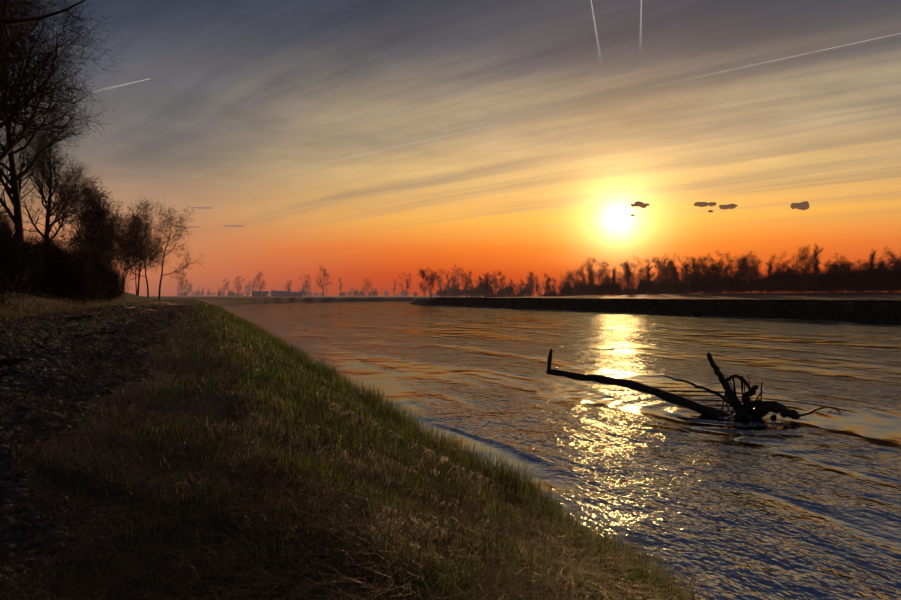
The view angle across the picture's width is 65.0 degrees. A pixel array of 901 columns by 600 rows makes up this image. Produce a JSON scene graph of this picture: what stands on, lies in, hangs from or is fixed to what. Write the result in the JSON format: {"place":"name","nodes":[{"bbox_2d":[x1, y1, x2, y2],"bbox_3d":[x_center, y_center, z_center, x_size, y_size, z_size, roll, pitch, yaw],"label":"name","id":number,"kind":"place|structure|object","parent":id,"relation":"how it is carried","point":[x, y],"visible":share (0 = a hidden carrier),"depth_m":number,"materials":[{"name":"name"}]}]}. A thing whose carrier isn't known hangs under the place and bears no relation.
{"place":"outdoors","nodes":[
{"label":"outdoors","id":0,"kind":"place"},
{"bbox_2d":[0,0,85,63],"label":"tree branch","id":1,"kind":"object","parent":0,"point":[5,55],"visible":1,"depth_m":5.75,"materials":[{"name":"black plant"}]},
{"bbox_2d":[0,287,900,599],"bbox_3d":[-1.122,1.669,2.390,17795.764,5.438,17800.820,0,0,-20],"label":"ground","id":2,"kind":"structure","parent":0,"point":[186,301],"depth_m":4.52,"materials":[{"name":"green plant"}]},
{"bbox_2d":[0,215,28,303],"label":"shrub","id":3,"kind":"object","parent":2,"relation":"on","point":[13,278],"visible":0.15,"depth_m":35.60,"materials":[{"name":"black plant"}]},
{"bbox_2d":[0,190,38,308],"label":"shrub","id":4,"kind":"object","parent":2,"relation":"on","point":[3,222],"visible":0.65,"depth_m":33.75,"materials":[{"name":"black plant"}]},
{"bbox_2d":[10,234,56,292],"bbox_3d":[-30.194,-2.237,50.251,4.285,5.352,4.262,0,0,6],"label":"shrub","id":5,"kind":"object","parent":2,"relation":"on","point":[35,277],"visible":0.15,"depth_m":50.31,"materials":[{"name":"black plant"}]},
{"bbox_2d":[0,192,67,312],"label":"shrub","id":6,"kind":"object","parent":2,"relation":"on","point":[24,270],"visible":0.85,"depth_m":34.31,"materials":[{"name":"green plant"}]},
{"bbox_2d":[1,96,107,242],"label":"tree","id":7,"kind":"object","parent":2,"relation":"on","point":[62,207],"visible":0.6,"depth_m":72.56,"materials":[{"name":"brown plant"}]},
{"bbox_2d":[0,0,114,286],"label":"tree","id":8,"kind":"object","parent":2,"relation":"on","point":[12,179],"visible":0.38,"depth_m":55.12,"materials":[{"name":"brown plant"}]},
{"bbox_2d":[21,221,100,300],"bbox_3d":[-29.763,-2.275,53.065,5.804,7.289,5.835,0,0,5],"label":"shrub","id":9,"kind":"object","parent":2,"relation":"on","point":[56,258],"visible":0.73,"depth_m":52.80,"materials":[{"name":"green plant"}]},
{"bbox_2d":[0,0,122,160],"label":"tree","id":10,"kind":"object","parent":2,"relation":"on","point":[47,60],"visible":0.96,"depth_m":43.36,"materials":[{"name":"brown plant"}]},
{"bbox_2d":[56,240,114,303],"bbox_3d":[-31.392,-1.811,59.450,5.505,6.913,5.535,0,0,8],"label":"shrub","id":11,"kind":"object","parent":2,"relation":"on","point":[93,271],"visible":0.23,"depth_m":59.75,"materials":[{"name":"black plant"}]},
{"bbox_2d":[51,161,127,264],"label":"oval tree","id":12,"kind":"object","parent":2,"relation":"on","point":[92,232],"visible":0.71,"depth_m":86.40,"materials":[{"name":"brown plant"}]},
{"bbox_2d":[0,302,180,376],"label":"path puddles","id":13,"kind":"object","parent":2,"relation":"on","point":[10,362],"visible":0.5,"depth_m":15.55,"materials":[{"name":"liquid"}]},
{"bbox_2d":[67,238,119,301],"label":"shrub","id":14,"kind":"object","parent":2,"relation":"on","point":[95,261],"visible":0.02,"depth_m":67.56,"materials":[{"name":"black plant"}]},
{"bbox_2d":[0,305,190,588],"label":"path pebbles","id":15,"kind":"object","parent":2,"relation":"on","point":[32,361],"visible":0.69,"depth_m":7.51,"materials":[{"name":"gravel"}]},
{"bbox_2d":[77,239,123,302],"bbox_3d":[-32.555,-2.010,64.361,5.670,7.082,5.640,0,0,4],"label":"shrub","id":16,"kind":"object","parent":2,"relation":"on","point":[102,268],"visible":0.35,"depth_m":64.35,"materials":[{"name":"black plant"}]},
{"bbox_2d":[82,214,130,265],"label":"tree","id":17,"kind":"object","parent":2,"relation":"on","point":[114,230],"visible":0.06,"depth_m":121.15,"materials":[{"name":"black plant"}]},
{"bbox_2d":[78,191,135,267],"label":"oval tree","id":18,"kind":"object","parent":2,"relation":"on","point":[117,243],"visible":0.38,"depth_m":98.00,"materials":[{"name":"black plant"}]},
{"bbox_2d":[82,195,132,263],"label":"tree","id":19,"kind":"object","parent":2,"relation":"on","point":[120,237],"visible":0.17,"depth_m":125.94,"materials":[{"name":"black plant"}]},
{"bbox_2d":[97,259,131,303],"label":"shrub","id":20,"kind":"object","parent":2,"relation":"on","point":[119,287],"visible":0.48,"depth_m":72.89,"materials":[{"name":"black plant"}]},
{"bbox_2d":[113,195,162,291],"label":"tree","id":21,"kind":"object","parent":2,"relation":"on","point":[135,237],"visible":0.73,"depth_m":131.24,"materials":[{"name":"black plant"}]},
{"bbox_2d":[115,200,165,295],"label":"tree","id":22,"kind":"object","parent":2,"relation":"on","point":[140,245],"visible":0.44,"depth_m":137.12,"materials":[{"name":"black plant"}]},
{"bbox_2d":[113,214,168,297],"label":"tree","id":23,"kind":"object","parent":2,"relation":"on","point":[145,276],"visible":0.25,"depth_m":143.73,"materials":[{"name":"black plant"}]},
{"bbox_2d":[138,199,206,299],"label":"tree","id":24,"kind":"object","parent":2,"relation":"on","point":[169,238],"visible":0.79,"depth_m":151.22,"materials":[{"name":"black plant"}]},
{"bbox_2d":[175,272,189,296],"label":"tree","id":25,"kind":"object","parent":2,"relation":"on","point":[179,284],"visible":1,"depth_m":425.74,"materials":[{"name":"brown plant"}]},
{"bbox_2d":[252,271,264,292],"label":"tree","id":26,"kind":"object","parent":2,"relation":"on","point":[258,280],"visible":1,"depth_m":463.16,"materials":[{"name":"brown plant"}]},
{"bbox_2d":[251,291,268,296],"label":"farm barn","id":27,"kind":"structure","parent":2,"relation":"on","point":[260,294],"depth_m":602.17,"materials":[{"name":"grey"}]},
{"bbox_2d":[271,291,283,296],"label":"farm barn","id":28,"kind":"structure","parent":2,"relation":"on","point":[276,294],"depth_m":651.75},
{"bbox_2d":[280,292,303,296],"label":"farm barn","id":29,"kind":"structure","parent":2,"relation":"on","point":[293,294],"depth_m":620.90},
{"bbox_2d":[299,273,311,296],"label":"tree","id":30,"kind":"object","parent":2,"relation":"on","point":[310,281],"visible":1,"depth_m":605.08,"materials":[{"name":"brown plant"}]},
{"bbox_2d":[316,265,332,296],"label":"tree","id":31,"kind":"object","parent":2,"relation":"on","point":[322,279],"visible":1,"depth_m":474.03,"materials":[{"name":"brown plant"}]},
{"bbox_2d":[361,278,372,294],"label":"tree","id":32,"kind":"object","parent":2,"relation":"on","point":[364,287],"visible":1,"depth_m":502.32,"materials":[{"name":"brown plant"}]},
{"bbox_2d":[0,297,764,599],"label":"dry grass stems","id":33,"kind":"object","parent":2,"relation":"on","point":[302,593],"visible":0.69,"depth_m":3.01,"materials":[{"name":"plant"}]},
{"bbox_2d":[398,272,411,296],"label":"tree","id":34,"kind":"object","parent":2,"relation":"on","point":[408,286],"visible":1,"depth_m":461.32,"materials":[{"name":"brown plant"}]},
{"bbox_2d":[417,266,438,297],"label":"broad tree","id":35,"kind":"object","parent":2,"relation":"on","point":[432,280],"visible":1,"depth_m":236.06,"materials":[{"name":"brown plant"}]},
{"bbox_2d":[435,268,447,295],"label":"tree","id":36,"kind":"object","parent":2,"relation":"on","point":[439,277],"visible":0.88,"depth_m":483.70,"materials":[{"name":"brown plant"}]},
{"bbox_2d":[450,284,461,296],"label":"bush","id":37,"kind":"object","parent":2,"relation":"on","point":[455,291],"visible":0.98,"depth_m":436.31,"materials":[{"name":"brown plant"}]},
{"bbox_2d":[450,264,467,287],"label":"tree","id":38,"kind":"object","parent":2,"relation":"on","point":[454,281],"visible":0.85,"depth_m":497.05,"materials":[{"name":"brown plant"}]},
{"bbox_2d":[461,271,472,296],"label":"tree","id":39,"kind":"object","parent":2,"relation":"on","point":[465,285],"visible":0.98,"depth_m":422.01,"materials":[{"name":"brown plant"}]},
{"bbox_2d":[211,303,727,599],"bbox_3d":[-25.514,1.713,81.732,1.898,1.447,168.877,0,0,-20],"label":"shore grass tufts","id":40,"kind":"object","parent":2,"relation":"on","point":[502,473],"visible":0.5,"depth_m":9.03,"materials":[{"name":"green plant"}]},
{"bbox_2d":[470,282,484,296],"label":"bush","id":41,"kind":"object","parent":2,"relation":"on","point":[479,291],"visible":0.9,"depth_m":406.73,"materials":[{"name":"brown plant"}]},
{"bbox_2d":[480,283,494,295],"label":"bush","id":42,"kind":"object","parent":2,"relation":"on","point":[487,291],"visible":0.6,"depth_m":404.50,"materials":[{"name":"brown plant"}]},
{"bbox_2d":[495,269,505,291],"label":"tree","id":43,"kind":"object","parent":2,"relation":"on","point":[502,279],"visible":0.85,"depth_m":421.14,"materials":[{"name":"brown plant"}]},
{"bbox_2d":[522,284,535,296],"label":"bush","id":44,"kind":"object","parent":2,"relation":"on","point":[526,290],"visible":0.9,"depth_m":398.86,"materials":[{"name":"brown plant"}]},
{"bbox_2d":[527,272,535,296],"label":"oval tree","id":45,"kind":"object","parent":2,"relation":"on","point":[532,285],"visible":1,"depth_m":395.36,"materials":[{"name":"brown plant"}]},
{"bbox_2d":[543,286,556,295],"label":"bush","id":46,"kind":"object","parent":2,"relation":"on","point":[550,293],"visible":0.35,"depth_m":335.62,"materials":[{"name":"brown plant"}]},
{"bbox_2d":[557,282,571,295],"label":"bush","id":47,"kind":"object","parent":2,"relation":"on","point":[566,290],"visible":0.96,"depth_m":313.46,"materials":[{"name":"brown plant"}]},
{"bbox_2d":[562,270,574,287],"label":"oval tree","id":48,"kind":"object","parent":2,"relation":"on","point":[570,277],"visible":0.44,"depth_m":368.89,"materials":[{"name":"brown plant"}]},
{"bbox_2d":[571,277,591,295],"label":"bush","id":49,"kind":"object","parent":2,"relation":"on","point":[582,289],"visible":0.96,"depth_m":301.23,"materials":[{"name":"brown plant"}]},
{"bbox_2d":[575,262,591,285],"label":"tree","id":50,"kind":"object","parent":2,"relation":"on","point":[581,272],"visible":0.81,"depth_m":316.94,"materials":[{"name":"brown plant"}]},
{"bbox_2d":[585,279,598,294],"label":"bush","id":51,"kind":"object","parent":2,"relation":"on","point":[591,290],"visible":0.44,"depth_m":325.75,"materials":[{"name":"brown plant"}]},
{"bbox_2d":[584,257,600,294],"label":"oval tree","id":52,"kind":"object","parent":2,"relation":"on","point":[591,273],"visible":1,"depth_m":297.93,"materials":[{"name":"brown plant"}]},
{"bbox_2d":[595,262,608,282],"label":"oval tree","id":53,"kind":"object","parent":2,"relation":"on","point":[602,272],"visible":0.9,"depth_m":324.68,"materials":[{"name":"brown plant"}]},
{"bbox_2d":[596,277,613,294],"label":"bush","id":54,"kind":"object","parent":2,"relation":"on","point":[603,289],"visible":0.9,"depth_m":279.68,"materials":[{"name":"brown plant"}]},
{"bbox_2d":[608,279,625,294],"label":"bush","id":55,"kind":"object","parent":2,"relation":"on","point":[615,288],"visible":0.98,"depth_m":271.67,"materials":[{"name":"brown plant"}]},
{"bbox_2d":[620,261,632,294],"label":"oval tree","id":56,"kind":"object","parent":2,"relation":"on","point":[628,274],"visible":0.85,"depth_m":308.94,"materials":[{"name":"brown plant"}]},
{"bbox_2d":[626,285,635,294],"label":"bush","id":57,"kind":"object","parent":2,"relation":"on","point":[630,291],"visible":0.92,"depth_m":302.49,"materials":[{"name":"brown plant"}]},
{"bbox_2d":[627,262,644,289],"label":"tree","id":58,"kind":"object","parent":2,"relation":"on","point":[633,275],"visible":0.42,"depth_m":321.88,"materials":[{"name":"brown plant"}]},
{"bbox_2d":[625,255,653,286],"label":"tree","id":59,"kind":"object","parent":2,"relation":"on","point":[641,271],"visible":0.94,"depth_m":276.11,"materials":[{"name":"brown plant"}]},
{"bbox_2d":[636,280,650,293],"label":"bush","id":60,"kind":"object","parent":2,"relation":"on","point":[642,288],"visible":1,"depth_m":268.53,"materials":[{"name":"brown plant"}]},
{"bbox_2d":[634,274,655,293],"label":"bush","id":61,"kind":"object","parent":2,"relation":"on","point":[651,283],"visible":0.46,"depth_m":276.08,"materials":[{"name":"brown plant"}]},
{"bbox_2d":[651,261,670,281],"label":"tree","id":62,"kind":"object","parent":2,"relation":"on","point":[664,273],"visible":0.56,"depth_m":291.35,"materials":[{"name":"brown plant"}]},
{"bbox_2d":[650,252,674,281],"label":"broad tree","id":63,"kind":"object","parent":2,"relation":"on","point":[660,264],"visible":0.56,"depth_m":299.64,"materials":[{"name":"brown plant"}]},
{"bbox_2d":[425,297,900,321],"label":"bank grass","id":64,"kind":"structure","parent":2,"relation":"on","point":[494,300],"depth_m":109.71,"materials":[{"name":"plant"}]},
{"bbox_2d":[656,277,679,293],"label":"bush","id":65,"kind":"object","parent":2,"relation":"on","point":[667,288],"visible":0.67,"depth_m":272.40,"materials":[{"name":"black plant"}]},
{"bbox_2d":[665,262,680,293],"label":"oval tree","id":66,"kind":"object","parent":2,"relation":"on","point":[674,271],"visible":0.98,"depth_m":257.57,"materials":[{"name":"brown plant"}]},
{"bbox_2d":[666,254,691,285],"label":"tree","id":67,"kind":"object","parent":2,"relation":"on","point":[682,271],"visible":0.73,"depth_m":267.80,"materials":[{"name":"brown plant"}]},
{"bbox_2d":[674,280,689,293],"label":"bush","id":68,"kind":"object","parent":2,"relation":"on","point":[681,287],"visible":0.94,"depth_m":252.78,"materials":[{"name":"black plant"}]},
{"bbox_2d":[684,255,697,293],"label":"oval tree","id":69,"kind":"object","parent":2,"relation":"on","point":[692,262],"visible":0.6,"depth_m":261.45,"materials":[{"name":"brown plant"}]},
{"bbox_2d":[687,273,704,293],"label":"bush","id":70,"kind":"object","parent":2,"relation":"on","point":[694,280],"visible":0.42,"depth_m":230.52,"materials":[{"name":"black plant"}]},
{"bbox_2d":[690,261,707,279],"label":"broad tree","id":71,"kind":"object","parent":2,"relation":"on","point":[697,269],"visible":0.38,"depth_m":244.16,"materials":[{"name":"brown plant"}]},
{"bbox_2d":[692,276,711,293],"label":"bush","id":72,"kind":"object","parent":2,"relation":"on","point":[705,285],"visible":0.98,"depth_m":227.60,"materials":[{"name":"black plant"}]},
{"bbox_2d":[694,254,722,292],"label":"broad tree","id":73,"kind":"object","parent":2,"relation":"on","point":[714,266],"visible":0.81,"depth_m":232.97,"materials":[{"name":"brown plant"}]},
{"bbox_2d":[700,269,718,292],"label":"bush","id":74,"kind":"object","parent":2,"relation":"on","point":[707,291],"visible":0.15,"depth_m":237.18,"materials":[{"name":"black plant"}]},
{"bbox_2d":[708,265,722,292],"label":"oval tree","id":75,"kind":"object","parent":2,"relation":"on","point":[719,272],"visible":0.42,"depth_m":233.74,"materials":[{"name":"brown plant"}]},
{"bbox_2d":[707,251,732,292],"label":"tree","id":76,"kind":"object","parent":2,"relation":"on","point":[726,254],"visible":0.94,"depth_m":229.82,"materials":[{"name":"brown plant"}]},
{"bbox_2d":[713,268,733,292],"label":"bush","id":77,"kind":"object","parent":2,"relation":"on","point":[725,283],"visible":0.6,"depth_m":234.28,"materials":[{"name":"black plant"}]},
{"bbox_2d":[727,271,747,293],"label":"bush","id":78,"kind":"object","parent":2,"relation":"on","point":[735,284],"visible":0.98,"depth_m":214.08,"materials":[{"name":"black plant"}]},
{"bbox_2d":[733,252,757,292],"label":"oval tree","id":79,"kind":"object","parent":2,"relation":"on","point":[747,274],"visible":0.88,"depth_m":221.40,"materials":[{"name":"brown plant"}]},
{"bbox_2d":[734,256,759,292],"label":"broad tree","id":80,"kind":"object","parent":2,"relation":"on","point":[738,261],"visible":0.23,"depth_m":246.36,"materials":[{"name":"brown plant"}]},
{"bbox_2d":[747,272,766,292],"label":"bush","id":81,"kind":"object","parent":2,"relation":"on","point":[756,286],"visible":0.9,"depth_m":215.88,"materials":[{"name":"black plant"}]},
{"bbox_2d":[751,259,765,279],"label":"oval tree","id":82,"kind":"object","parent":2,"relation":"on","point":[756,269],"visible":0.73,"depth_m":239.08,"materials":[{"name":"brown plant"}]},
{"bbox_2d":[765,260,772,280],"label":"poplar tree","id":83,"kind":"object","parent":2,"relation":"on","point":[769,271],"visible":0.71,"depth_m":222.19,"materials":[{"name":"brown plant"}]},
{"bbox_2d":[758,270,781,292],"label":"bush","id":84,"kind":"object","parent":2,"relation":"on","point":[770,285],"visible":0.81,"depth_m":200.76,"materials":[{"name":"black plant"}]},
{"bbox_2d":[769,252,795,291],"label":"tree","id":85,"kind":"object","parent":2,"relation":"on","point":[778,265],"visible":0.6,"depth_m":221.69,"materials":[{"name":"brown plant"}]},
{"bbox_2d":[773,260,810,293],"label":"bush","id":86,"kind":"object","parent":2,"relation":"on","point":[790,279],"visible":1,"depth_m":193.13,"materials":[{"name":"black plant"}]},
{"bbox_2d":[783,255,805,292],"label":"tree","id":87,"kind":"object","parent":2,"relation":"on","point":[797,259],"visible":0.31,"depth_m":215.50,"materials":[{"name":"brown plant"}]},
{"bbox_2d":[792,272,809,292],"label":"bush","id":88,"kind":"object","parent":2,"relation":"on","point":[804,287],"visible":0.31,"depth_m":199.39,"materials":[{"name":"black plant"}]},
{"bbox_2d":[796,244,819,291],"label":"oval tree","id":89,"kind":"object","parent":2,"relation":"on","point":[804,258],"visible":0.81,"depth_m":209.78,"materials":[{"name":"brown plant"}]},
{"bbox_2d":[805,276,820,292],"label":"bush","id":90,"kind":"object","parent":2,"relation":"on","point":[814,282],"visible":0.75,"depth_m":187.72,"materials":[{"name":"black plant"}]},
{"bbox_2d":[810,243,823,272],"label":"poplar tree","id":91,"kind":"object","parent":2,"relation":"on","point":[816,260],"visible":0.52,"depth_m":216.86,"materials":[{"name":"brown plant"}]},
{"bbox_2d":[810,261,851,292],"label":"bush","id":92,"kind":"object","parent":2,"relation":"on","point":[831,278],"visible":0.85,"depth_m":183.05,"materials":[{"name":"black plant"}]},
{"bbox_2d":[831,253,854,292],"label":"tree","id":93,"kind":"object","parent":2,"relation":"on","point":[840,264],"visible":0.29,"depth_m":189.97,"materials":[{"name":"brown plant"}]},
{"bbox_2d":[833,259,862,292],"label":"bush","id":94,"kind":"object","parent":2,"relation":"on","point":[850,278],"visible":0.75,"depth_m":181.60,"materials":[{"name":"black plant"}]},
{"bbox_2d":[852,259,886,292],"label":"bush","id":95,"kind":"object","parent":2,"relation":"on","point":[870,277],"visible":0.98,"depth_m":175.35,"materials":[{"name":"black plant"}]},
{"bbox_2d":[867,250,877,292],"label":"poplar tree","id":96,"kind":"object","parent":2,"relation":"on","point":[873,256],"visible":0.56,"depth_m":183.97,"materials":[{"name":"brown plant"}]},
{"bbox_2d":[874,247,900,292],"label":"tree","id":97,"kind":"object","parent":2,"relation":"on","point":[894,261],"visible":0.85,"depth_m":175.92,"materials":[{"name":"brown plant"}]},
{"bbox_2d":[876,269,900,292],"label":"bush","id":98,"kind":"object","parent":2,"relation":"on","point":[886,283],"visible":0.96,"depth_m":168.70,"materials":[{"name":"black plant"}]},
{"bbox_2d":[882,258,900,292],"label":"bush","id":99,"kind":"object","parent":2,"relation":"on","point":[899,266],"visible":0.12,"depth_m":179.07,"materials":[{"name":"black plant"}]},
{"bbox_2d":[894,256,900,289],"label":"bush","id":100,"kind":"object","parent":2,"relation":"on","point":[898,277],"visible":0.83,"depth_m":167.94,"materials":[{"name":"black plant"}]},
{"bbox_2d":[0,0,900,295],"label":"sky","id":101,"kind":"structure","parent":0,"point":[377,141],"materials":[{"name":"orange"}]},
{"bbox_2d":[216,301,900,599],"bbox_3d":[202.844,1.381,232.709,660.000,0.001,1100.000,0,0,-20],"label":"river water","id":102,"kind":"structure","parent":0,"point":[806,507],"depth_m":16.01,"materials":[{"name":"blue liquid"}]},
{"bbox_2d":[546,348,842,419],"bbox_3d":[5.516,2.216,16.775,6.698,1.971,1.217,0,0,17],"label":"driftwood","id":103,"kind":"object","parent":102,"relation":"in","point":[748,408],"visible":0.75,"depth_m":16.57,"materials":[{"name":"brown wood"}]},
{"bbox_2d":[631,201,649,207],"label":"cloud","id":104,"kind":"structure","parent":0,"point":[639,204],"depth_m":5727.49,"materials":[{"name":"grey"}]},
{"bbox_2d":[694,202,716,206],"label":"cloud","id":105,"kind":"structure","parent":0,"point":[703,204],"depth_m":5580.78,"materials":[{"name":"grey"}]},
{"bbox_2d":[719,204,737,208],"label":"cloud","id":106,"kind":"structure","parent":0,"point":[730,206],"depth_m":5528.82,"materials":[{"name":"grey"}]},
{"bbox_2d":[790,201,809,209],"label":"cloud","id":107,"kind":"structure","parent":0,"point":[803,205],"depth_m":5318.20,"materials":[{"name":"grey"}]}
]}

